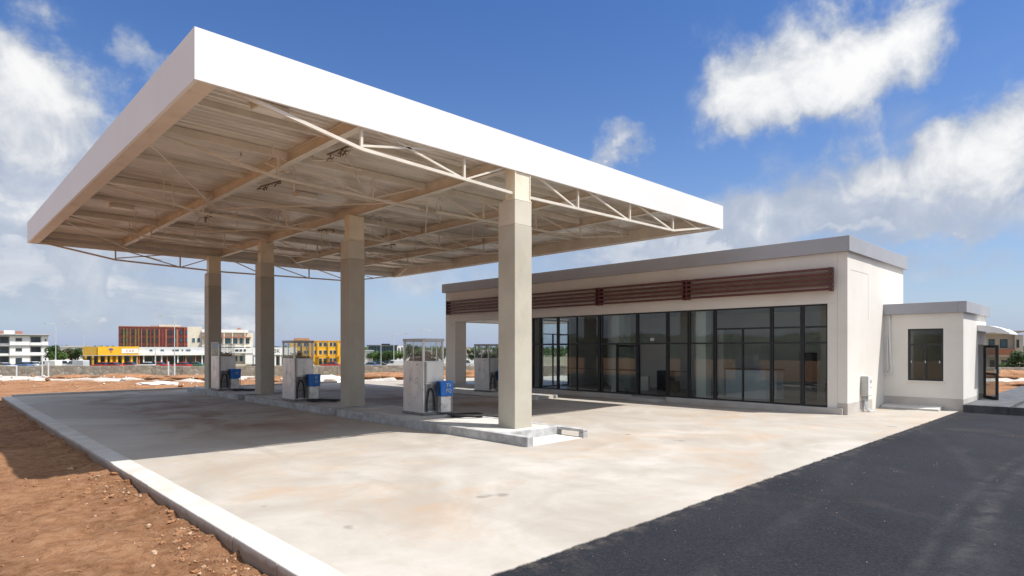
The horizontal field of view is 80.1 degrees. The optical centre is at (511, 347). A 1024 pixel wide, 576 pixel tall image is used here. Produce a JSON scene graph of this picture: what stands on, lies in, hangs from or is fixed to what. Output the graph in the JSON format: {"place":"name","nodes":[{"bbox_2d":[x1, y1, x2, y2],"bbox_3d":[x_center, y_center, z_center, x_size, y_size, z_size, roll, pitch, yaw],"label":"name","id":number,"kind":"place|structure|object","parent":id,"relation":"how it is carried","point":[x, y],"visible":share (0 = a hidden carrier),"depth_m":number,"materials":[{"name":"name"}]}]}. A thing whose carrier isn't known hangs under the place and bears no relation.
{"place":"outdoors","nodes":[
{"label":"outdoors","id":0,"kind":"place"},
{"bbox_2d":[0,330,50,364],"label":"apartment building","id":1,"kind":"structure","parent":0,"point":[19,346],"depth_m":181.44,"materials":[{"name":"white"}]},
{"bbox_2d":[0,356,8,362],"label":"window","id":2,"kind":"structure","parent":1,"relation":"in","point":[3,359],"depth_m":179.28,"materials":[{"name":"black glass"}]},
{"bbox_2d":[0,346,8,353],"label":"window","id":3,"kind":"structure","parent":1,"relation":"in","point":[3,349],"depth_m":179.28,"materials":[{"name":"black glass"}]},
{"bbox_2d":[0,336,8,343],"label":"window","id":4,"kind":"structure","parent":1,"relation":"in","point":[3,339],"depth_m":179.28,"materials":[{"name":"black glass"}]},
{"bbox_2d":[31,356,40,361],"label":"window","id":5,"kind":"structure","parent":1,"relation":"in","point":[33,358],"depth_m":184.02,"materials":[{"name":"black glass"}]},
{"bbox_2d":[31,346,40,351],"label":"window","id":6,"kind":"structure","parent":1,"relation":"in","point":[33,348],"depth_m":184.00,"materials":[{"name":"black glass"}]},
{"bbox_2d":[31,337,40,341],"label":"window","id":7,"kind":"structure","parent":1,"relation":"in","point":[33,339],"depth_m":184.02,"materials":[{"name":"black glass"}]},
{"bbox_2d":[54,346,82,359],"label":"white house","id":8,"kind":"structure","parent":0,"point":[66,347],"depth_m":200.15,"materials":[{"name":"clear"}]},
{"bbox_2d":[118,325,186,346],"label":"apartment building","id":9,"kind":"structure","parent":0,"point":[153,336],"depth_m":204.43,"materials":[{"name":"red"}]},
{"bbox_2d":[290,338,339,364],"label":"yellow building","id":10,"kind":"structure","parent":0,"point":[325,352],"depth_m":176.32,"materials":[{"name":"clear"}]},
{"bbox_2d":[367,344,402,363],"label":"office building","id":11,"kind":"structure","parent":0,"point":[383,347],"depth_m":190.07,"materials":[{"name":"grey glass"}]},
{"bbox_2d":[466,351,483,362],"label":"white house","id":12,"kind":"structure","parent":0,"point":[469,359],"depth_m":195.04,"materials":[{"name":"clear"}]},
{"bbox_2d":[14,378,958,575],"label":"pavement","id":13,"kind":"structure","parent":0,"point":[350,496],"depth_m":9.39,"materials":[{"name":"concrete"}]},
{"bbox_2d":[187,386,281,399],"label":"pump island","id":14,"kind":"structure","parent":13,"relation":"on","point":[236,395],"depth_m":22.58,"materials":[{"name":"concrete"}]},
{"bbox_2d":[210,342,243,390],"bbox_3d":[-10.998,0.700,23.595,0.940,1.840,1.085,0,0,-44],"label":"fuel pump","id":15,"kind":"object","parent":14,"relation":"on","point":[225,374],"visible":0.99,"depth_m":23.26,"materials":[{"name":"metal"}]},
{"bbox_2d":[245,394,385,414],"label":"pump island","id":16,"kind":"structure","parent":13,"relation":"on","point":[329,408],"depth_m":17.91,"materials":[{"name":"concrete"}]},
{"bbox_2d":[282,340,322,401],"bbox_3d":[-6.462,0.700,18.896,0.940,1.840,1.085,0,0,-44],"label":"fuel pump","id":17,"kind":"object","parent":16,"relation":"on","point":[300,381],"visible":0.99,"depth_m":18.57,"materials":[{"name":"metal"}]},
{"bbox_2d":[308,399,339,401],"bbox_3d":[-5.457,1.588,18.388,1.422,0.079,0.636,0,0,0],"label":"hose coil","id":18,"kind":"object","parent":16,"relation":"on","point":[323,400],"visible":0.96,"depth_m":18.19,"materials":[{"name":"black rubber"}]},
{"bbox_2d":[337,405,586,446],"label":"pump island","id":19,"kind":"structure","parent":13,"relation":"on","point":[486,428],"depth_m":12.82,"materials":[{"name":"concrete"}]},
{"bbox_2d":[27,26,722,428],"bbox_3d":[-5.061,-1.308,19.477,14.680,5.885,17.605,0,0,-44],"label":"fuel canopy","id":20,"kind":"object","parent":19,"relation":"on","point":[189,122],"visible":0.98,"depth_m":14.26,"materials":[{"name":"beige metal"}]},
{"bbox_2d":[109,202,134,210],"bbox_3d":[-10.787,-3.894,16.847,0.260,0.112,0.540,0,0,42],"label":"ceiling lamp","id":21,"kind":"object","parent":20,"relation":"attached to","point":[121,206],"visible":1,"depth_m":16.78,"materials":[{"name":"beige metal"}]},
{"bbox_2d":[230,153,256,171],"bbox_3d":[-5.481,-3.813,12.420,0.117,0.314,0.672,0,0,25],"label":"hanging wire","id":22,"kind":"object","parent":20,"relation":"hanging from","point":[239,165],"visible":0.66,"depth_m":12.32,"materials":[{"name":"beige metal"}]},
{"bbox_2d":[256,180,280,190],"bbox_3d":[-5.623,-3.736,14.114,0.883,0.139,0.114,0,0,34],"label":"torn strip","id":23,"kind":"object","parent":20,"relation":"attached to","point":[268,184],"visible":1,"depth_m":14.13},
{"bbox_2d":[250,99,288,118],"bbox_3d":[-3.957,-3.894,9.958,0.260,0.112,0.540,0,0,42],"label":"ceiling lamp","id":24,"kind":"object","parent":20,"relation":"attached to","point":[257,108],"visible":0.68,"depth_m":9.90,"materials":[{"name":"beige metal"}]},
{"bbox_2d":[265,145,289,173],"bbox_3d":[-4.569,-3.667,11.898,0.486,0.588,0.118,0,0,0],"label":"hanging wire","id":25,"kind":"object","parent":20,"relation":"hanging from","point":[276,166],"visible":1,"depth_m":11.85,"materials":[{"name":"beige metal"}]},
{"bbox_2d":[294,191,317,200],"bbox_3d":[-5.288,-3.894,15.635,0.260,0.112,0.540,0,0,42],"label":"ceiling lamp","id":26,"kind":"object","parent":20,"relation":"attached to","point":[304,195],"visible":1,"depth_m":15.55,"materials":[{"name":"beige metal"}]},
{"bbox_2d":[326,145,351,161],"bbox_3d":[-3.317,-3.724,11.697,0.802,0.163,0.160,0,0,44],"label":"torn strip","id":27,"kind":"object","parent":20,"relation":"attached to","point":[341,150],"visible":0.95,"depth_m":11.68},
{"bbox_2d":[333,156,361,170],"bbox_3d":[-3.387,-3.824,12.575,0.591,0.293,0.073,0,0,-19],"label":"hanging wire","id":28,"kind":"object","parent":20,"relation":"hanging from","point":[345,165],"visible":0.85,"depth_m":12.56,"materials":[{"name":"beige metal"}]},
{"bbox_2d":[407,159,433,167],"bbox_3d":[-1.934,-3.894,12.899,0.260,0.112,0.540,0,0,42],"label":"ceiling lamp","id":29,"kind":"object","parent":20,"relation":"attached to","point":[431,166],"visible":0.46,"depth_m":12.79,"materials":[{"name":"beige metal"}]},
{"bbox_2d":[486,225,497,230],"bbox_3d":[-0.560,-3.894,19.809,0.260,0.112,0.540,0,0,42],"label":"ceiling lamp","id":30,"kind":"object","parent":20,"relation":"attached to","point":[491,227],"visible":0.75,"depth_m":19.65,"materials":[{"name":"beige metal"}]},
{"bbox_2d":[402,339,453,415],"bbox_3d":[-2.022,0.700,15.095,0.947,1.840,1.085,0,0,-44],"label":"fuel pump","id":31,"kind":"object","parent":19,"relation":"on","point":[427,389],"visible":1,"depth_m":14.78,"materials":[{"name":"metal"}]},
{"bbox_2d":[447,412,497,417],"bbox_3d":[-0.862,1.581,14.275,1.319,0.092,0.582,0,0,0],"label":"hose coil","id":32,"kind":"object","parent":19,"relation":"on","point":[470,414],"visible":1,"depth_m":14.23,"materials":[{"name":"black rubber"}]},
{"bbox_2d":[453,392,537,399],"bbox_3d":[-1.260,1.768,22.963,0.150,0.065,6.102,0,0,-44],"label":"kerb","id":33,"kind":"object","parent":13,"relation":"on","point":[482,394],"visible":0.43,"depth_m":22.88,"materials":[{"name":"white concrete"}]},
{"bbox_2d":[880,403,941,410],"bbox_3d":[11.717,1.750,17.898,0.510,0.139,1.450,0,0,-44],"label":"concrete strip","id":34,"kind":"object","parent":13,"relation":"on","point":[912,407],"visible":0.85,"depth_m":17.79,"materials":[{"name":"concrete"}]},
{"bbox_2d":[453,388,557,398],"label":"pump island","id":35,"kind":"structure","parent":0,"point":[534,395],"depth_m":22.70,"materials":[{"name":"concrete"}]},
{"bbox_2d":[474,344,497,391],"bbox_3d":[-0.796,0.780,23.884,0.940,1.840,1.085,0,0,-44],"label":"fuel pump","id":36,"kind":"object","parent":35,"relation":"on","point":[485,372],"visible":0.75,"depth_m":23.57,"materials":[{"name":"metal"}]},
{"bbox_2d":[0,348,1023,575],"bbox_3d":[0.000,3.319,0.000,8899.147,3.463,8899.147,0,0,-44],"label":"ground","id":37,"kind":"structure","parent":0,"point":[119,553],"depth_m":7.11,"materials":[{"name":"soil"}]},
{"bbox_2d":[12,362,33,365],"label":"parked car","id":38,"kind":"object","parent":37,"relation":"on","point":[23,364],"visible":0.54,"depth_m":147.17,"materials":[{"name":"blue paint"}]},
{"bbox_2d":[37,360,61,365],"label":"parked van","id":39,"kind":"object","parent":37,"relation":"on","point":[55,362],"visible":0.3,"depth_m":137.13,"materials":[{"name":"white paint"}]},
{"bbox_2d":[43,345,61,359],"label":"tree","id":40,"kind":"object","parent":37,"relation":"on","point":[51,348],"visible":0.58,"depth_m":171.41,"materials":[{"name":"green plant"}]},
{"bbox_2d":[48,351,67,359],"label":"tree","id":41,"kind":"object","parent":37,"relation":"on","point":[59,355],"visible":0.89,"depth_m":167.75,"materials":[{"name":"green plant"}]},
{"bbox_2d":[59,348,71,359],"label":"tree","id":42,"kind":"object","parent":37,"relation":"on","point":[67,351],"visible":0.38,"depth_m":176.37,"materials":[{"name":"green plant"}]},
{"bbox_2d":[45,375,89,378],"bbox_3d":[-26.641,1.768,36.976,3.724,0.272,1.791,0,0,0],"label":"earth heap","id":43,"kind":"object","parent":37,"relation":"on","point":[63,376],"visible":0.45,"depth_m":36.53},
{"bbox_2d":[69,348,82,359],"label":"tree","id":44,"kind":"object","parent":37,"relation":"on","point":[78,351],"visible":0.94,"depth_m":177.52,"materials":[{"name":"green plant"}]},
{"bbox_2d":[66,360,88,365],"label":"parked van","id":45,"kind":"object","parent":37,"relation":"on","point":[79,362],"visible":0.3,"depth_m":139.11,"materials":[{"name":"silver paint"}]},
{"bbox_2d":[89,362,107,365],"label":"parked car","id":46,"kind":"object","parent":37,"relation":"on","point":[101,364],"visible":0.48,"depth_m":145.17,"materials":[{"name":"red paint"}]},
{"bbox_2d":[83,346,138,364],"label":"yellow shop","id":47,"kind":"structure","parent":37,"relation":"on","point":[108,354],"depth_m":162.38,"materials":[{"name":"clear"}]},
{"bbox_2d":[104,362,123,365],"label":"parked car","id":48,"kind":"object","parent":37,"relation":"on","point":[113,364],"visible":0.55,"depth_m":144.27,"materials":[{"name":"red paint"}]},
{"bbox_2d":[81,373,163,378],"bbox_3d":[-22.830,1.710,36.029,5.496,0.376,2.211,0,0,0],"label":"earth heap","id":49,"kind":"object","parent":37,"relation":"on","point":[133,375],"visible":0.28,"depth_m":35.49,"materials":[{"name":"soil"}]},
{"bbox_2d":[137,381,178,384],"bbox_3d":[-18.184,1.838,31.465,2.566,0.208,1.575,0,0,0],"label":"sand heap","id":50,"kind":"object","parent":37,"relation":"on","point":[159,383],"visible":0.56,"depth_m":31.05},
{"bbox_2d":[159,315,174,362],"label":"street lamp","id":51,"kind":"object","parent":37,"relation":"on","point":[174,335],"visible":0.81,"depth_m":119.94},
{"bbox_2d":[138,347,203,364],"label":"shop row","id":52,"kind":"object","parent":37,"relation":"on","point":[165,355],"visible":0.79,"depth_m":175.73,"materials":[{"name":"white"}]},
{"bbox_2d":[144,356,152,362],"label":"window","id":53,"kind":"structure","parent":52,"relation":"in","point":[146,358],"depth_m":173.68,"materials":[{"name":"black glass"}]},
{"bbox_2d":[163,356,173,364],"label":"window","id":54,"kind":"structure","parent":52,"relation":"in","point":[170,358],"depth_m":176.37,"materials":[{"name":"black glass"}]},
{"bbox_2d":[141,375,203,380],"bbox_3d":[-18.896,1.690,35.019,4.974,0.284,2.322,0,0,0],"label":"earth heap","id":55,"kind":"object","parent":37,"relation":"on","point":[174,377],"visible":0.61,"depth_m":34.35,"materials":[{"name":"soil"}]},
{"bbox_2d":[2,396,346,575],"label":"kerb","id":56,"kind":"structure","parent":37,"relation":"on","point":[264,552],"depth_m":6.65,"materials":[{"name":"concrete"}]},
{"bbox_2d":[12,381,336,396],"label":"kerb","id":57,"kind":"structure","parent":37,"relation":"on","point":[64,393],"depth_m":24.56,"materials":[{"name":"concrete"}]},
{"bbox_2d":[170,362,192,365],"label":"parked car","id":58,"kind":"object","parent":37,"relation":"on","point":[183,364],"visible":0.53,"depth_m":145.17,"materials":[{"name":"red paint"}]},
{"bbox_2d":[0,374,380,387],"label":"rubble","id":59,"kind":"object","parent":37,"relation":"on","point":[123,379],"visible":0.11,"depth_m":32.55,"materials":[{"name":"stone"}]},
{"bbox_2d":[187,327,252,363],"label":"apartment building","id":60,"kind":"structure","parent":37,"relation":"on","point":[238,343],"depth_m":188.62,"materials":[{"name":"white"}]},
{"bbox_2d":[244,376,281,381],"bbox_3d":[-12.859,1.733,33.983,5.160,0.323,2.198,0,0,0],"label":"earth heap","id":61,"kind":"object","parent":37,"relation":"on","point":[276,378],"visible":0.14,"depth_m":33.57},
{"bbox_2d":[252,347,296,365],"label":"white shop","id":62,"kind":"structure","parent":37,"relation":"on","point":[277,355],"depth_m":172.64,"materials":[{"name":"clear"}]},
{"bbox_2d":[0,365,566,375],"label":"stone wall","id":63,"kind":"structure","parent":37,"relation":"on","point":[124,369],"depth_m":42.02,"materials":[{"name":"stone"}]},
{"bbox_2d":[320,362,339,365],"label":"parked car","id":64,"kind":"object","parent":37,"relation":"on","point":[332,364],"visible":0.56,"depth_m":149.08,"materials":[{"name":"red paint"}]},
{"bbox_2d":[320,375,339,382],"bbox_3d":[-9.858,1.735,32.993,2.182,0.538,1.536,0,0,0],"label":"sand heap","id":65,"kind":"object","parent":37,"relation":"on","point":[329,378],"visible":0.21,"depth_m":32.50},
{"bbox_2d":[365,350,373,363],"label":"white house","id":66,"kind":"structure","parent":37,"relation":"on","point":[367,352],"depth_m":176.21,"materials":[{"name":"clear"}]},
{"bbox_2d":[369,351,382,361],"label":"tree","id":67,"kind":"object","parent":37,"relation":"on","point":[375,355],"visible":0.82,"depth_m":175.04,"materials":[{"name":"green plant"}]},
{"bbox_2d":[377,351,391,363],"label":"tree","id":68,"kind":"object","parent":37,"relation":"on","point":[386,356],"visible":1,"depth_m":173.97,"materials":[{"name":"green plant"}]},
{"bbox_2d":[335,372,445,379],"bbox_3d":[-6.849,1.672,36.024,8.002,0.484,3.073,0,0,0],"label":"earth heap","id":69,"kind":"object","parent":37,"relation":"on","point":[395,375],"visible":0.23,"depth_m":35.09,"materials":[{"name":"soil"}]},
{"bbox_2d":[387,360,406,364],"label":"parked van","id":70,"kind":"object","parent":37,"relation":"on","point":[398,362],"visible":0.28,"depth_m":144.07,"materials":[{"name":"white paint"}]},
{"bbox_2d":[394,350,408,359],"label":"tree","id":71,"kind":"object","parent":37,"relation":"on","point":[399,355],"visible":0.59,"depth_m":177.31,"materials":[{"name":"green plant"}]},
{"bbox_2d":[406,344,417,357],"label":"tree","id":72,"kind":"object","parent":37,"relation":"on","point":[409,347],"visible":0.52,"depth_m":180.63,"materials":[{"name":"green plant"}]},
{"bbox_2d":[406,346,421,357],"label":"tree","id":73,"kind":"object","parent":37,"relation":"on","point":[418,351],"visible":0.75,"depth_m":178.51,"materials":[{"name":"green plant"}]},
{"bbox_2d":[425,350,435,357],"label":"tree","id":74,"kind":"object","parent":37,"relation":"on","point":[427,353],"visible":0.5,"depth_m":175.55,"materials":[{"name":"green plant"}]},
{"bbox_2d":[432,346,444,357],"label":"tree","id":75,"kind":"object","parent":37,"relation":"on","point":[438,351],"visible":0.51,"depth_m":179.35,"materials":[{"name":"green plant"}]},
{"bbox_2d":[444,370,473,377],"bbox_3d":[-2.568,1.660,38.068,9.500,0.624,3.343,0,0,0],"label":"earth heap","id":76,"kind":"object","parent":37,"relation":"on","point":[469,373],"visible":0.02,"depth_m":36.99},
{"bbox_2d":[467,349,480,359],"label":"tree","id":77,"kind":"object","parent":37,"relation":"on","point":[471,355],"visible":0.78,"depth_m":183.85,"materials":[{"name":"green plant"}]},
{"bbox_2d":[0,407,1016,575],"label":"loose stones","id":78,"kind":"object","parent":37,"relation":"on","point":[187,546],"visible":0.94,"depth_m":6.42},
{"bbox_2d":[49,345,1023,356],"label":"distant woodland","id":79,"kind":"object","parent":37,"relation":"on","point":[547,351],"visible":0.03,"depth_m":346.43,"materials":[{"name":"green plant"}]},
{"bbox_2d":[442,235,906,414],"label":"shop building","id":80,"kind":"structure","parent":37,"relation":"on","point":[785,306],"depth_m":20.30,"materials":[{"name":"paint"}]},
{"bbox_2d":[532,318,539,387],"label":"shopfront window","id":81,"kind":"structure","parent":80,"relation":"in","point":[533,319],"depth_m":24.72,"materials":[{"name":"black metal"}]},
{"bbox_2d":[540,317,557,389],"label":"shopfront window","id":82,"kind":"structure","parent":80,"relation":"in","point":[541,344],"depth_m":24.42,"materials":[{"name":"black glass"}]},
{"bbox_2d":[543,319,568,386],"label":"side window","id":83,"kind":"structure","parent":80,"relation":"in","point":[567,334],"depth_m":26.48,"materials":[{"name":"black glass"}]},
{"bbox_2d":[558,315,598,391],"bbox_3d":[2.507,0.213,23.067,0.080,2.838,1.998,0,0,-44],"label":"shopfront window","id":84,"kind":"structure","parent":80,"relation":"in","point":[576,334],"depth_m":23.08,"materials":[{"name":"black glass"}]},
{"bbox_2d":[599,313,636,394],"bbox_3d":[3.786,0.213,21.751,0.080,2.838,1.648,0,0,-44],"label":"shopfront window","id":85,"kind":"structure","parent":80,"relation":"in","point":[601,343],"depth_m":22.10,"materials":[{"name":"black glass"}]},
{"bbox_2d":[618,345,635,392],"bbox_3d":[4.108,0.765,21.520,0.040,1.730,0.990,0,0,-44],"label":"door","id":86,"kind":"structure","parent":80,"relation":"in","point":[618,345],"depth_m":21.64,"materials":[{"name":"black glass"}]},
{"bbox_2d":[641,376,649,390],"bbox_3d":[5.152,1.373,23.545,0.300,0.553,0.304,0,0,26],"label":"sack","id":87,"kind":"object","parent":80,"relation":"on","point":[645,383],"visible":1,"depth_m":23.41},
{"bbox_2d":[637,312,666,396],"bbox_3d":[4.779,0.213,20.729,0.080,2.838,1.178,0,0,-44],"label":"shopfront window","id":88,"kind":"structure","parent":80,"relation":"in","point":[638,314],"depth_m":21.10,"materials":[{"name":"black glass"}]},
{"bbox_2d":[670,381,679,391],"bbox_3d":[6.025,1.448,22.790,0.450,0.403,0.404,0,0,20],"label":"carton","id":89,"kind":"object","parent":80,"relation":"on","point":[674,386],"visible":0.77,"depth_m":22.59,"materials":[{"name":"cardboard"}]},
{"bbox_2d":[667,310,688,397],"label":"shopfront window","id":90,"kind":"structure","parent":80,"relation":"in","point":[668,312],"depth_m":20.22,"materials":[{"name":"black glass"}]},
{"bbox_2d":[689,309,714,399],"bbox_3d":[6.054,0.213,19.416,0.080,2.838,0.878,0,0,-44],"label":"shopfront window","id":91,"kind":"structure","parent":80,"relation":"in","point":[713,310],"depth_m":19.35,"materials":[{"name":"black glass"}]},
{"bbox_2d":[715,306,771,403],"bbox_3d":[6.984,0.213,18.458,0.080,2.838,1.768,0,0,-44],"label":"shopfront window","id":92,"kind":"structure","parent":80,"relation":"in","point":[770,307],"depth_m":18.42,"materials":[{"name":"black glass"}]},
{"bbox_2d":[718,330,784,398],"bbox_3d":[7.885,0.525,20.102,0.724,2.250,1.907,0,0,-44],"label":"shop counter","id":93,"kind":"object","parent":80,"relation":"on","point":[756,383],"visible":0.88,"depth_m":20.06,"materials":[{"name":"paint"}]},
{"bbox_2d":[772,305,801,405],"bbox_3d":[7.903,0.213,17.511,0.080,2.838,0.848,0,0,-44],"label":"shopfront window","id":94,"kind":"structure","parent":80,"relation":"in","point":[800,306],"depth_m":17.46,"materials":[{"name":"black glass"}]},
{"bbox_2d":[802,304,826,406],"bbox_3d":[8.445,0.213,16.954,0.080,2.838,0.683,0,0,-44],"label":"shopfront window","id":95,"kind":"structure","parent":80,"relation":"in","point":[803,306],"depth_m":17.15,"materials":[{"name":"black metal"}]},
{"bbox_2d":[861,376,875,411],"bbox_3d":[10.021,1.303,17.118,0.509,1.027,0.251,0,0,-44],"label":"meter box","id":96,"kind":"object","parent":80,"relation":"attached to","point":[866,386],"visible":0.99,"depth_m":17.00,"materials":[{"name":"white plastic"}]},
{"bbox_2d":[868,376,871,395],"bbox_3d":[10.015,1.070,17.031,0.350,0.530,0.009,0,0,-44],"label":"door","id":97,"kind":"structure","parent":96,"relation":"in","point":[869,378],"depth_m":17.01,"materials":[{"name":"white plastic"}]},
{"bbox_2d":[883,301,1017,411],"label":"annex building","id":98,"kind":"structure","parent":37,"relation":"on","point":[938,352],"depth_m":18.15,"materials":[{"name":"paint"}]},
{"bbox_2d":[884,315,892,374],"bbox_3d":[11.442,-0.077,18.504,0.076,1.846,0.240,0,0,-44],"label":"cable","id":99,"kind":"object","parent":98,"relation":"attached to","point":[891,366],"depth_m":18.47,"materials":[{"name":"white plastic"}]},
{"bbox_2d":[906,328,944,382],"bbox_3d":[12.136,0.226,17.879,0.115,1.568,0.940,0,0,-44],"label":"window","id":100,"kind":"structure","parent":98,"relation":"in","point":[925,379],"depth_m":17.88,"materials":[{"name":"black glass"}]},
{"bbox_2d":[983,345,998,399],"bbox_3d":[14.868,0.755,18.916,0.110,1.670,0.904,0,0,17],"label":"door","id":101,"kind":"structure","parent":98,"relation":"in","point":[996,371],"depth_m":18.63,"materials":[{"name":"grey glass"}]},
{"bbox_2d":[963,386,1023,415],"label":"raised step","id":102,"kind":"object","parent":37,"relation":"on","point":[1010,402],"visible":0.59,"depth_m":17.11,"materials":[{"name":"concrete"}]},
{"bbox_2d":[986,328,1023,366],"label":"two storey house","id":103,"kind":"structure","parent":37,"relation":"on","point":[1007,343],"depth_m":92.44,"materials":[{"name":"paint"}]},
{"bbox_2d":[1000,339,1006,347],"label":"window","id":104,"kind":"structure","parent":103,"relation":"in","point":[1003,342],"depth_m":92.58,"materials":[{"name":"teal glass"}]},
{"bbox_2d":[986,370,1023,378],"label":"earth heap","id":105,"kind":"object","parent":37,"relation":"on","point":[1013,374],"visible":0.38,"depth_m":34.90,"materials":[{"name":"soil"}]},
{"bbox_2d":[986,367,1023,370],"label":"stone wall","id":106,"kind":"structure","parent":37,"relation":"on","point":[1003,368],"depth_m":42.00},
{"bbox_2d":[986,381,1023,385],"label":"earth heap","id":107,"kind":"object","parent":37,"relation":"on","point":[1016,383],"visible":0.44,"depth_m":30.61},
{"bbox_2d":[1003,350,1023,366],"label":"tree","id":108,"kind":"object","parent":37,"relation":"on","point":[1015,357],"visible":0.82,"depth_m":65.94,"materials":[{"name":"green plant"}]},
{"bbox_2d":[0,0,1023,347],"label":"sky","id":109,"kind":"structure","parent":0,"point":[896,126],"materials":[{"name":"blue"}]},
{"bbox_2d":[657,370,674,389],"bbox_3d":[6.041,1.274,23.921,0.504,0.753,0.500,0,0,-42],"label":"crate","id":110,"kind":"object","parent":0,"point":[661,379],"visible":0.58,"depth_m":23.78,"materials":[{"name":"plastic"}]},
{"bbox_2d":[492,412,1023,575],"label":"road","id":111,"kind":"structure","parent":0,"point":[963,490],"depth_m":6.31,"materials":[{"name":"asphalt"}]},
{"bbox_2d":[805,352,816,400],"bbox_3d":[9.259,0.898,19.030,0.354,1.503,0.400,0,0,-43],"label":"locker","id":112,"kind":"object","parent":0,"point":[810,376],"visible":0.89,"depth_m":18.86,"materials":[{"name":"metal"}]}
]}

